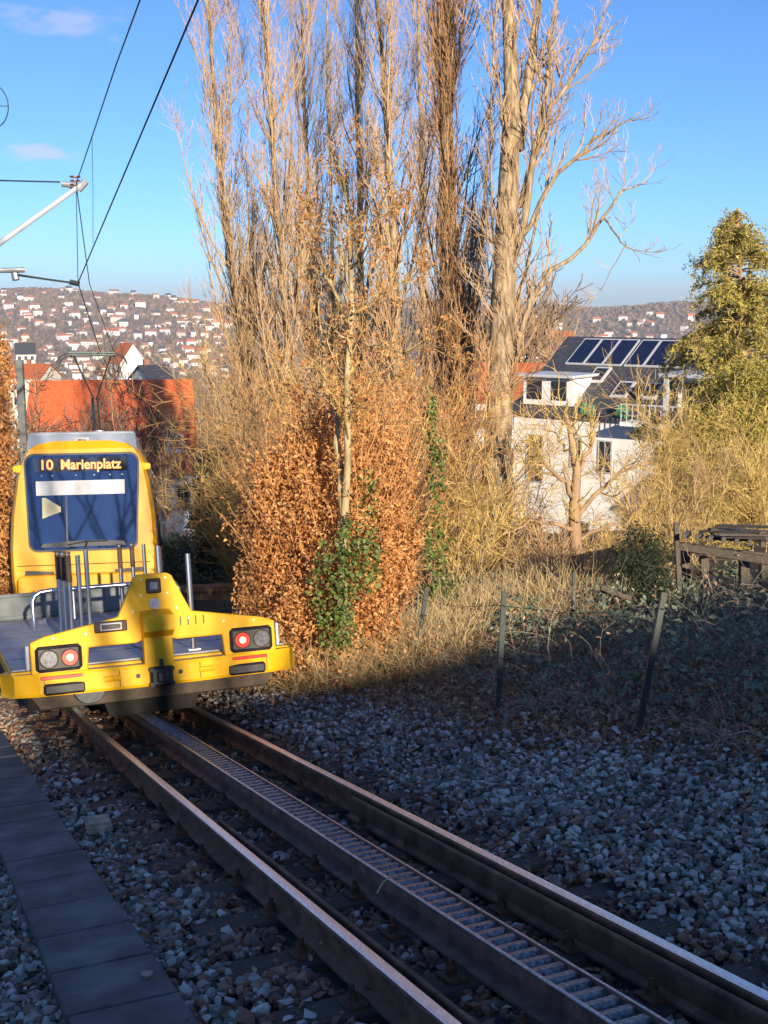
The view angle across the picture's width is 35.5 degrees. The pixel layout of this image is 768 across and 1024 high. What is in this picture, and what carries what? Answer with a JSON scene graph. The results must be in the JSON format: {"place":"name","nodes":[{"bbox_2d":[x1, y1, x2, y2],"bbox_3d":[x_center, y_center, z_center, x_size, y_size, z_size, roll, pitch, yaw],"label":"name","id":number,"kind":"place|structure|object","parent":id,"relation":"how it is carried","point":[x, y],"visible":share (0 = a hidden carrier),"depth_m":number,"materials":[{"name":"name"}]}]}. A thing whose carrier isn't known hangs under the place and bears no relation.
{"place":"outdoors","nodes":[
{"label":"outdoors","id":0,"kind":"place"},
{"bbox_2d":[0,729,198,1023],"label":"path","id":1,"kind":"structure","parent":0,"point":[97,957],"depth_m":5.91,"materials":[{"name":"concrete"}]},
{"bbox_2d":[140,970,153,977],"bbox_3d":[-1.013,1.970,5.124,0.056,0.025,0.045,0,10,0],"label":"pebble","id":2,"kind":"object","parent":1,"relation":"on","point":[146,973],"visible":1,"depth_m":5.11,"materials":[{"name":"stone"}]},
{"bbox_2d":[0,684,767,1023],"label":"gravel","id":3,"kind":"structure","parent":0,"point":[492,788],"depth_m":6.96,"materials":[{"name":"gravel"}]},
{"bbox_2d":[85,814,112,835],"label":"concrete block","id":4,"kind":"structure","parent":3,"relation":"on","point":[96,824],"depth_m":7.79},
{"bbox_2d":[19,696,199,716],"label":"sleeper","id":5,"kind":"object","parent":3,"relation":"on","point":[55,713],"visible":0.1,"depth_m":13.21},
{"bbox_2d":[38,712,244,745],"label":"sleeper","id":6,"kind":"object","parent":3,"relation":"on","point":[182,722],"visible":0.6,"depth_m":11.68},
{"bbox_2d":[42,720,255,756],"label":"sleeper","id":7,"kind":"object","parent":3,"relation":"on","point":[135,738],"visible":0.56,"depth_m":11.09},
{"bbox_2d":[61,739,299,782],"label":"sleeper","id":8,"kind":"object","parent":3,"relation":"on","point":[164,759],"visible":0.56,"depth_m":9.94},
{"bbox_2d":[88,762,352,813],"bbox_3d":[-1.200,2.079,8.981,2.000,0.240,0.240,-4,0,-23],"label":"sleeper","id":9,"kind":"object","parent":3,"relation":"on","point":[141,796],"visible":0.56,"depth_m":8.84,"materials":[{"name":"wood"}]},
{"bbox_2d":[189,852,563,940],"bbox_3d":[0.008,1.986,6.176,2.000,0.240,0.240,-4,0,-23],"label":"sleeper","id":10,"kind":"object","parent":3,"relation":"on","point":[353,897],"visible":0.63,"depth_m":6.00,"materials":[{"name":"wood"}]},
{"bbox_2d":[216,883,617,990],"bbox_3d":[0.200,1.979,5.596,2.000,0.240,0.240,-4,0,-23],"label":"sleeper","id":11,"kind":"object","parent":3,"relation":"on","point":[395,934],"visible":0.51,"depth_m":5.44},
{"bbox_2d":[255,915,693,1023],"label":"sleeper","id":12,"kind":"object","parent":3,"relation":"on","point":[451,981],"visible":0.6,"depth_m":4.87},
{"bbox_2d":[508,958,767,1023],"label":"sleeper","id":13,"kind":"object","parent":3,"relation":"on","point":[648,996],"visible":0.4,"depth_m":4.62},
{"bbox_2d":[0,293,767,1023],"bbox_3d":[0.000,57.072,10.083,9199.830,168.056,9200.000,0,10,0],"label":"ground","id":14,"kind":"structure","parent":0,"point":[254,901],"depth_m":10.85,"materials":[{"name":"soil"}]},
{"bbox_2d":[15,360,27,460],"bbox_3d":[-8.067,-0.456,27.063,0.400,5.900,0.400,0,10,0],"label":"catenary mast","id":15,"kind":"object","parent":14,"relation":"on","point":[21,397],"visible":0.21,"depth_m":26.68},
{"bbox_2d":[0,322,45,621],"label":"beech hedge","id":16,"kind":"object","parent":14,"relation":"on","point":[5,485],"visible":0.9,"depth_m":24.06,"materials":[{"name":"orange plant"}]},
{"bbox_2d":[14,340,35,363],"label":"house","id":17,"kind":"structure","parent":14,"relation":"on","point":[24,351],"depth_m":421.90,"materials":[{"name":"tile"}]},
{"bbox_2d":[9,359,62,475],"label":"house","id":18,"kind":"structure","parent":14,"relation":"on","point":[28,369],"depth_m":231.04,"materials":[{"name":"tile"}]},
{"bbox_2d":[0,87,88,286],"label":"catenary mast","id":19,"kind":"object","parent":14,"relation":"on","point":[73,186],"visible":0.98,"depth_m":16.37,"materials":[{"name":"metal"}]},
{"bbox_2d":[76,0,140,392],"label":"messenger wire","id":20,"kind":"object","parent":19,"relation":"attached to","point":[89,145],"visible":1,"depth_m":14.22,"materials":[{"name":"black metal"}]},
{"bbox_2d":[78,0,198,423],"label":"contact wire","id":21,"kind":"object","parent":19,"relation":"hanging from","point":[182,36],"visible":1,"depth_m":11.47,"materials":[{"name":"black metal"}]},
{"bbox_2d":[56,333,68,340],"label":"hillside house","id":22,"kind":"structure","parent":14,"relation":"on","point":[63,336],"depth_m":2085.97,"materials":[{"name":"paint"}]},
{"bbox_2d":[80,339,94,348],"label":"hillside house","id":23,"kind":"structure","parent":14,"relation":"on","point":[86,343],"depth_m":2043.87,"materials":[{"name":"paint"}]},
{"bbox_2d":[0,353,190,554],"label":"bare tree","id":24,"kind":"object","parent":14,"relation":"on","point":[65,429],"visible":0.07,"depth_m":42.76,"materials":[{"name":"brown plant"}]},
{"bbox_2d":[0,322,192,487],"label":"bare tree","id":25,"kind":"object","parent":14,"relation":"on","point":[121,427],"visible":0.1,"depth_m":44.59,"materials":[{"name":"brown plant"}]},
{"bbox_2d":[26,379,196,559],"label":"house","id":26,"kind":"structure","parent":14,"relation":"on","point":[57,394],"depth_m":65.63,"materials":[{"name":"orange"}]},
{"bbox_2d":[175,484,191,510],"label":"window","id":27,"kind":"structure","parent":26,"relation":"in","point":[183,493],"depth_m":63.25,"materials":[{"name":"black glass"}]},
{"bbox_2d":[108,328,119,336],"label":"hillside house","id":28,"kind":"structure","parent":14,"relation":"on","point":[116,331],"depth_m":2171.88,"materials":[{"name":"paint"}]},
{"bbox_2d":[26,700,205,724],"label":"sleeper","id":29,"kind":"object","parent":14,"relation":"on","point":[102,715],"visible":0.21,"depth_m":12.71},
{"bbox_2d":[107,340,144,379],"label":"house","id":30,"kind":"structure","parent":14,"relation":"on","point":[133,355],"depth_m":415.52,"materials":[{"name":"paint"}]},
{"bbox_2d":[34,706,229,734],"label":"sleeper","id":31,"kind":"object","parent":14,"relation":"on","point":[116,721],"visible":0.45,"depth_m":12.21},
{"bbox_2d":[82,339,194,556],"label":"bare tree","id":32,"kind":"object","parent":14,"relation":"on","point":[165,482],"visible":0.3,"depth_m":51.71,"materials":[{"name":"brown plant"}]},
{"bbox_2d":[129,359,173,379],"bbox_3d":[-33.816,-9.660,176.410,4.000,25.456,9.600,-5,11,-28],"label":"house","id":33,"kind":"structure","parent":14,"relation":"on","point":[148,373],"depth_m":173.05,"materials":[{"name":"tile"}]},
{"bbox_2d":[52,729,277,768],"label":"sleeper","id":34,"kind":"object","parent":14,"relation":"on","point":[139,752],"visible":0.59,"depth_m":10.51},
{"bbox_2d":[163,531,203,584],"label":"evergreen bush","id":35,"kind":"object","parent":14,"relation":"on","point":[174,562],"visible":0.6,"depth_m":29.65,"materials":[{"name":"green plant"}]},
{"bbox_2d":[70,749,322,797],"bbox_3d":[-1.456,2.086,9.534,2.000,0.240,0.240,-4,0,-23],"label":"sleeper","id":36,"kind":"object","parent":14,"relation":"on","point":[182,774],"visible":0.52,"depth_m":9.37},
{"bbox_2d":[179,582,245,599],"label":"timber kerb","id":37,"kind":"structure","parent":14,"relation":"on","point":[203,592],"depth_m":24.46,"materials":[{"name":"brown wood"}]},
{"bbox_2d":[182,443,243,590],"bbox_3d":[-4.573,0.250,32.437,1.975,4.148,3.118,0,10,0],"label":"dark conifer","id":38,"kind":"object","parent":14,"relation":"on","point":[201,555],"visible":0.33,"depth_m":32.39,"materials":[{"name":"plant"}]},
{"bbox_2d":[155,435,284,609],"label":"bare shrub","id":39,"kind":"object","parent":14,"relation":"on","point":[230,574],"visible":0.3,"depth_m":23.92,"materials":[{"name":"brown plant"}]},
{"bbox_2d":[165,336,278,594],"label":"bare shrub","id":40,"kind":"object","parent":14,"relation":"on","point":[225,452],"visible":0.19,"depth_m":31.02,"materials":[{"name":"brown plant"}]},
{"bbox_2d":[160,0,289,594],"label":"poplar tree","id":41,"kind":"object","parent":14,"relation":"on","point":[227,209],"visible":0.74,"depth_m":29.58,"materials":[{"name":"brown plant"}]},
{"bbox_2d":[110,774,381,832],"bbox_3d":[-0.961,2.052,8.418,2.000,0.240,0.240,-4,0,-23],"label":"sleeper","id":42,"kind":"object","parent":14,"relation":"on","point":[300,790],"visible":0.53,"depth_m":8.27,"materials":[{"name":"wood"}]},
{"bbox_2d":[140,307,364,601],"bbox_3d":[-2.979,-1.189,25.878,6.073,6.465,5.526,5,11,25],"label":"bare shrub","id":43,"kind":"object","parent":14,"relation":"on","point":[176,416],"visible":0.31,"depth_m":25.57,"materials":[{"name":"brown plant"}]},
{"bbox_2d":[60,707,461,1023],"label":"running rail","id":44,"kind":"object","parent":14,"relation":"on","point":[392,995],"visible":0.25,"depth_m":5.76,"materials":[{"name":"metal"}]},
{"bbox_2d":[0,543,294,716],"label":"bicycle wagon","id":45,"kind":"object","parent":44,"relation":"on","point":[154,642],"visible":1,"depth_m":11.01,"materials":[{"name":"yellow paint"}]},
{"bbox_2d":[218,819,479,1023],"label":"check rail","id":46,"kind":"object","parent":44,"relation":"attached to","point":[436,996],"visible":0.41,"depth_m":5.18,"materials":[{"name":"metal"}]},
{"bbox_2d":[118,789,415,851],"bbox_3d":[-0.739,2.034,7.848,2.000,0.240,0.240,-4,0,-23],"label":"sleeper","id":47,"kind":"object","parent":14,"relation":"on","point":[179,832],"visible":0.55,"depth_m":7.70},
{"bbox_2d":[220,0,356,582],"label":"poplar tree","id":48,"kind":"object","parent":14,"relation":"on","point":[283,278],"visible":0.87,"depth_m":27.79,"materials":[{"name":"brown plant"}]},
{"bbox_2d":[135,810,450,873],"bbox_3d":[-0.503,2.029,7.287,2.000,0.240,0.240,-4,0,-23],"label":"sleeper","id":49,"kind":"object","parent":14,"relation":"on","point":[275,842],"visible":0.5,"depth_m":7.13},
{"bbox_2d":[103,311,488,599],"bbox_3d":[-1.177,-0.828,23.162,8.057,6.217,5.141,6,12,29],"label":"bare shrub","id":50,"kind":"object","parent":14,"relation":"on","point":[258,407],"visible":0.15,"depth_m":22.78,"materials":[{"name":"brown plant"}]},
{"bbox_2d":[0,249,601,523],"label":"valley woods","id":51,"kind":"object","parent":14,"relation":"on","point":[544,336],"visible":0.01,"depth_m":130.95,"materials":[{"name":"plant"}]},
{"bbox_2d":[268,0,375,427],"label":"poplar tree","id":52,"kind":"object","parent":14,"relation":"on","point":[304,124],"visible":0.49,"depth_m":32.78,"materials":[{"name":"brown plant"}]},
{"bbox_2d":[204,349,445,692],"bbox_3d":[-0.651,0.106,14.776,2.883,4.165,3.626,0,10,0],"label":"beech hedge","id":53,"kind":"object","parent":14,"relation":"on","point":[304,489],"visible":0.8,"depth_m":14.22,"materials":[{"name":"orange plant"}]},
{"bbox_2d":[305,461,385,660],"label":"ivy","id":54,"kind":"object","parent":53,"relation":"attached to","point":[335,613],"visible":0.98,"depth_m":13.27,"materials":[{"name":"green plant"}]},
{"bbox_2d":[287,0,373,429],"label":"poplar tree","id":55,"kind":"object","parent":14,"relation":"on","point":[328,101],"visible":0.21,"depth_m":37.88,"materials":[{"name":"brown plant"}]},
{"bbox_2d":[165,829,506,906],"bbox_3d":[-0.227,2.012,6.741,2.000,0.240,0.240,-4,0,-23],"label":"sleeper","id":56,"kind":"object","parent":14,"relation":"on","point":[314,869],"visible":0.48,"depth_m":6.58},
{"bbox_2d":[206,360,482,580],"bbox_3d":[-1.087,-0.685,25.920,4.485,5.180,7.279,-7,12,-34],"label":"bare shrub","id":57,"kind":"object","parent":14,"relation":"on","point":[291,422],"visible":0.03,"depth_m":26.02,"materials":[{"name":"brown plant"}]},
{"bbox_2d":[286,0,419,450],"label":"poplar tree","id":58,"kind":"object","parent":14,"relation":"on","point":[356,108],"visible":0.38,"depth_m":30.85,"materials":[{"name":"brown plant"}]},
{"bbox_2d":[181,335,530,610],"bbox_3d":[-0.375,-0.572,19.273,5.379,4.698,4.441,0,10,0],"label":"bare shrub","id":59,"kind":"object","parent":14,"relation":"on","point":[426,462],"visible":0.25,"depth_m":18.49,"materials":[{"name":"brown plant"}]},
{"bbox_2d":[159,286,562,609],"bbox_3d":[-0.274,-1.008,20.023,5.060,5.464,6.126,7,12,36],"label":"bare shrub","id":60,"kind":"object","parent":14,"relation":"on","point":[448,410],"visible":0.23,"depth_m":19.90,"materials":[{"name":"brown plant"}]},
{"bbox_2d":[253,600,492,698],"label":"hedge foot undergrowth","id":61,"kind":"object","parent":14,"relation":"on","point":[354,679],"visible":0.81,"depth_m":13.29,"materials":[{"name":"brown plant"}]},
{"bbox_2d":[264,113,483,681],"bbox_3d":[-0.222,-1.217,13.550,2.512,6.424,3.026,0,10,0],"label":"young tree","id":62,"kind":"object","parent":14,"relation":"on","point":[344,407],"visible":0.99,"depth_m":13.37,"materials":[{"name":"brown plant"}]},
{"bbox_2d":[235,306,525,594],"bbox_3d":[0.080,-1.189,23.091,5.058,5.733,7.409,2,10,13],"label":"bare shrub","id":63,"kind":"object","parent":14,"relation":"on","point":[419,405],"visible":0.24,"depth_m":22.95,"materials":[{"name":"brown plant"}]},
{"bbox_2d":[323,0,438,587],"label":"poplar tree","id":64,"kind":"object","parent":14,"relation":"on","point":[392,236],"visible":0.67,"depth_m":26.88,"materials":[{"name":"brown plant"}]},
{"bbox_2d":[0,287,764,413],"bbox_3d":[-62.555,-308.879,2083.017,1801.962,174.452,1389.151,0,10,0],"label":"hillside town","id":65,"kind":"object","parent":14,"relation":"on","point":[48,299],"visible":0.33,"depth_m":2338.74},
{"bbox_2d":[0,620,767,1023],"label":"leaf litter","id":66,"kind":"object","parent":14,"relation":"on","point":[446,688],"visible":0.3,"depth_m":10.84,"materials":[{"name":"brown plant"}]},
{"bbox_2d":[118,712,672,1023],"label":"rack rail","id":67,"kind":"object","parent":14,"relation":"on","point":[537,982],"visible":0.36,"depth_m":5.55,"materials":[{"name":"metal"}]},
{"bbox_2d":[10,352,165,619],"bbox_3d":[-6.763,-0.702,29.630,2.582,5.024,19.900,-2,1,-10],"label":"rack train","id":68,"kind":"object","parent":67,"relation":"on","point":[95,493],"visible":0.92,"depth_m":20.27,"materials":[{"name":"yellow paint"}]},
{"bbox_2d":[376,863,418,893],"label":"twig","id":69,"kind":"object","parent":67,"relation":"on","point":[383,881],"visible":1,"depth_m":4.60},
{"bbox_2d":[415,588,428,664],"bbox_3d":[0.393,1.550,13.922,0.048,1.348,0.054,9,0,-2],"label":"fence post","id":70,"kind":"object","parent":14,"relation":"on","point":[423,607],"visible":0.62,"depth_m":13.90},
{"bbox_2d":[380,0,466,572],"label":"poplar tree","id":71,"kind":"object","parent":14,"relation":"on","point":[419,112],"visible":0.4,"depth_m":35.92,"materials":[{"name":"brown plant"}]},
{"bbox_2d":[419,386,465,619],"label":"ivy","id":72,"kind":"object","parent":14,"relation":"on","point":[432,448],"visible":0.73,"depth_m":17.44,"materials":[{"name":"green plant"}]},
{"bbox_2d":[389,0,534,588],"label":"poplar tree","id":73,"kind":"object","parent":14,"relation":"on","point":[447,230],"visible":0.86,"depth_m":25.69,"materials":[{"name":"brown plant"}]},
{"bbox_2d":[173,706,767,1011],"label":"running rail","id":74,"kind":"object","parent":14,"relation":"on","point":[338,790],"visible":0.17,"depth_m":6.38,"materials":[{"name":"metal"}]},
{"bbox_2d":[460,78,502,565],"bbox_3d":[2.833,-6.185,38.260,2.056,15.663,3.670,2,10,14],"label":"poplar tree","id":75,"kind":"object","parent":14,"relation":"on","point":[484,198],"visible":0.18,"depth_m":37.88,"materials":[{"name":"brown plant"}]},
{"bbox_2d":[375,358,599,604],"bbox_3d":[1.273,-0.399,19.326,4.238,4.009,3.891,0,10,0],"label":"bare shrub","id":76,"kind":"object","parent":14,"relation":"on","point":[456,537],"visible":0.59,"depth_m":19.11,"materials":[{"name":"brown plant"}]},
{"bbox_2d":[495,591,506,709],"bbox_3d":[1.099,1.415,11.321,0.048,1.341,0.054,3,0,-1],"label":"fence post","id":77,"kind":"object","parent":14,"relation":"on","point":[501,647],"visible":0.76,"depth_m":11.30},
{"bbox_2d":[426,600,758,613],"bbox_3d":[1.538,0.872,10.964,0.507,1.312,6.109,-5,11,-25],"label":"fence wire","id":78,"kind":"object","parent":77,"relation":"attached to","point":[606,611],"visible":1,"depth_m":10.15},
{"bbox_2d":[422,643,767,678],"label":"fence wire","id":79,"kind":"object","parent":77,"relation":"attached to","point":[605,669],"visible":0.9,"depth_m":10.13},
{"bbox_2d":[468,355,545,530],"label":"house","id":80,"kind":"structure","parent":14,"relation":"on","point":[529,367],"depth_m":95.86,"materials":[{"name":"red ceramic"}]},
{"bbox_2d":[421,383,594,568],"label":"bare shrub","id":81,"kind":"object","parent":14,"relation":"on","point":[528,495],"visible":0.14,"depth_m":27.56,"materials":[{"name":"brown plant"}]},
{"bbox_2d":[445,447,598,589],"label":"bare shrub","id":82,"kind":"object","parent":14,"relation":"on","point":[513,519],"visible":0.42,"depth_m":22.13,"materials":[{"name":"beige plant"}]},
{"bbox_2d":[477,672,573,722],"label":"grass tussock","id":83,"kind":"object","parent":14,"relation":"on","point":[528,706],"depth_m":10.88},
{"bbox_2d":[323,609,767,768],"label":"fallen stems","id":84,"kind":"object","parent":14,"relation":"on","point":[663,708],"visible":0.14,"depth_m":11.36,"materials":[{"name":"plant"}]},
{"bbox_2d":[489,512,613,587],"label":"bare shrub","id":85,"kind":"object","parent":14,"relation":"on","point":[549,555],"visible":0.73,"depth_m":20.27,"materials":[{"name":"brown plant"}]},
{"bbox_2d":[346,796,767,1023],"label":"rail","id":86,"kind":"object","parent":14,"relation":"on","point":[694,996],"visible":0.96,"depth_m":5.20,"materials":[{"name":"metal"}]},
{"bbox_2d":[448,0,682,585],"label":"poplar tree","id":87,"kind":"object","parent":14,"relation":"on","point":[506,241],"visible":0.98,"depth_m":23.85,"materials":[{"name":"brown plant"}]},
{"bbox_2d":[571,572,575,629],"bbox_3d":[2.494,1.404,15.821,0.049,1.227,0.054,1,0,0],"label":"fence post","id":88,"kind":"object","parent":14,"relation":"on","point":[573,599],"visible":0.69,"depth_m":15.80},
{"bbox_2d":[478,362,676,584],"bbox_3d":[3.432,-0.608,21.274,5.107,4.152,2.576,-5,11,-28],"label":"fruit tree","id":89,"kind":"object","parent":14,"relation":"on","point":[575,510],"visible":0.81,"depth_m":20.95,"materials":[{"name":"brown plant"}]},
{"bbox_2d":[389,540,767,745],"bbox_3d":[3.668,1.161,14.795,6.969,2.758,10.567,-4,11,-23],"label":"bramble cover","id":90,"kind":"object","parent":14,"relation":"on","point":[755,685],"visible":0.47,"depth_m":13.10,"materials":[{"name":"green plant"}]},
{"bbox_2d":[544,499,624,569],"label":"bare shrub","id":91,"kind":"object","parent":14,"relation":"on","point":[562,536],"visible":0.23,"depth_m":29.91,"materials":[{"name":"brown plant"}]},
{"bbox_2d":[518,505,680,583],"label":"bare shrub","id":92,"kind":"object","parent":14,"relation":"on","point":[605,541],"visible":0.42,"depth_m":22.03,"materials":[{"name":"beige plant"}]},
{"bbox_2d":[601,590,605,628],"bbox_3d":[2.827,1.441,15.421,0.049,0.932,0.054,-1,0,0],"label":"fence post","id":93,"kind":"object","parent":14,"relation":"on","point":[603,593],"visible":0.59,"depth_m":15.40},
{"bbox_2d":[600,585,631,600],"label":"timber beam","id":94,"kind":"structure","parent":14,"relation":"on","point":[613,592],"depth_m":15.28,"materials":[{"name":"brown wood"}]},
{"bbox_2d":[512,336,767,535],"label":"white house","id":95,"kind":"structure","parent":14,"relation":"on","point":[576,355],"depth_m":64.61,"materials":[{"name":"paint"}]},
{"bbox_2d":[526,434,544,482],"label":"window","id":96,"kind":"structure","parent":95,"relation":"in","point":[535,478],"depth_m":65.52,"materials":[{"name":"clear glass"}]},
{"bbox_2d":[597,440,612,473],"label":"window","id":97,"kind":"structure","parent":95,"relation":"in","point":[603,449],"depth_m":62.96,"materials":[{"name":"white glass"}]},
{"bbox_2d":[600,520,682,616],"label":"evergreen bush","id":98,"kind":"object","parent":14,"relation":"on","point":[633,568],"visible":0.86,"depth_m":16.79,"materials":[{"name":"plant"}]},
{"bbox_2d":[634,592,666,735],"bbox_3d":[2.122,1.302,9.622,0.048,1.339,0.055,11,0,-2],"label":"fence post","id":99,"kind":"object","parent":14,"relation":"on","point":[651,660],"visible":0.76,"depth_m":9.60,"materials":[{"name":"metal"}]},
{"bbox_2d":[562,407,754,572],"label":"bare shrub","id":100,"kind":"object","parent":14,"relation":"on","point":[699,483],"visible":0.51,"depth_m":24.57,"materials":[{"name":"brown plant"}]},
{"bbox_2d":[578,341,748,563],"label":"bare shrub","id":101,"kind":"object","parent":14,"relation":"on","point":[638,403],"visible":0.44,"depth_m":27.92,"materials":[{"name":"beige plant"}]},
{"bbox_2d":[589,420,748,582],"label":"bare shrub","id":102,"kind":"object","parent":14,"relation":"on","point":[656,519],"visible":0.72,"depth_m":22.25,"materials":[{"name":"brown plant"}]},
{"bbox_2d":[612,373,767,552],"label":"bare shrub","id":103,"kind":"object","parent":14,"relation":"on","point":[761,516],"visible":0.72,"depth_m":25.71,"materials":[{"name":"brown plant"}]},
{"bbox_2d":[627,206,767,544],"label":"conifer tree","id":104,"kind":"object","parent":14,"relation":"on","point":[731,233],"visible":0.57,"depth_m":39.68,"materials":[{"name":"green plant"}]},
{"bbox_2d":[654,673,767,759],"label":"grass tussock","id":105,"kind":"object","parent":14,"relation":"on","point":[720,739],"depth_m":8.85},
{"bbox_2d":[655,350,767,550],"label":"conifer bush","id":106,"kind":"object","parent":14,"relation":"on","point":[748,382],"visible":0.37,"depth_m":32.83,"materials":[{"name":"plant"}]},
{"bbox_2d":[673,522,767,611],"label":"pergola","id":107,"kind":"object","parent":14,"relation":"on","point":[723,533],"visible":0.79,"depth_m":17.01,"materials":[{"name":"brown wood"}]},
{"bbox_2d":[0,0,767,306],"label":"sky","id":108,"kind":"structure","parent":0,"point":[58,58],"materials":[{"name":"blue"}]},
{"bbox_2d":[221,554,642,696],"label":"dry grass","id":109,"kind":"structure","parent":0,"point":[461,624],"depth_m":15.96,"materials":[{"name":"plant"}]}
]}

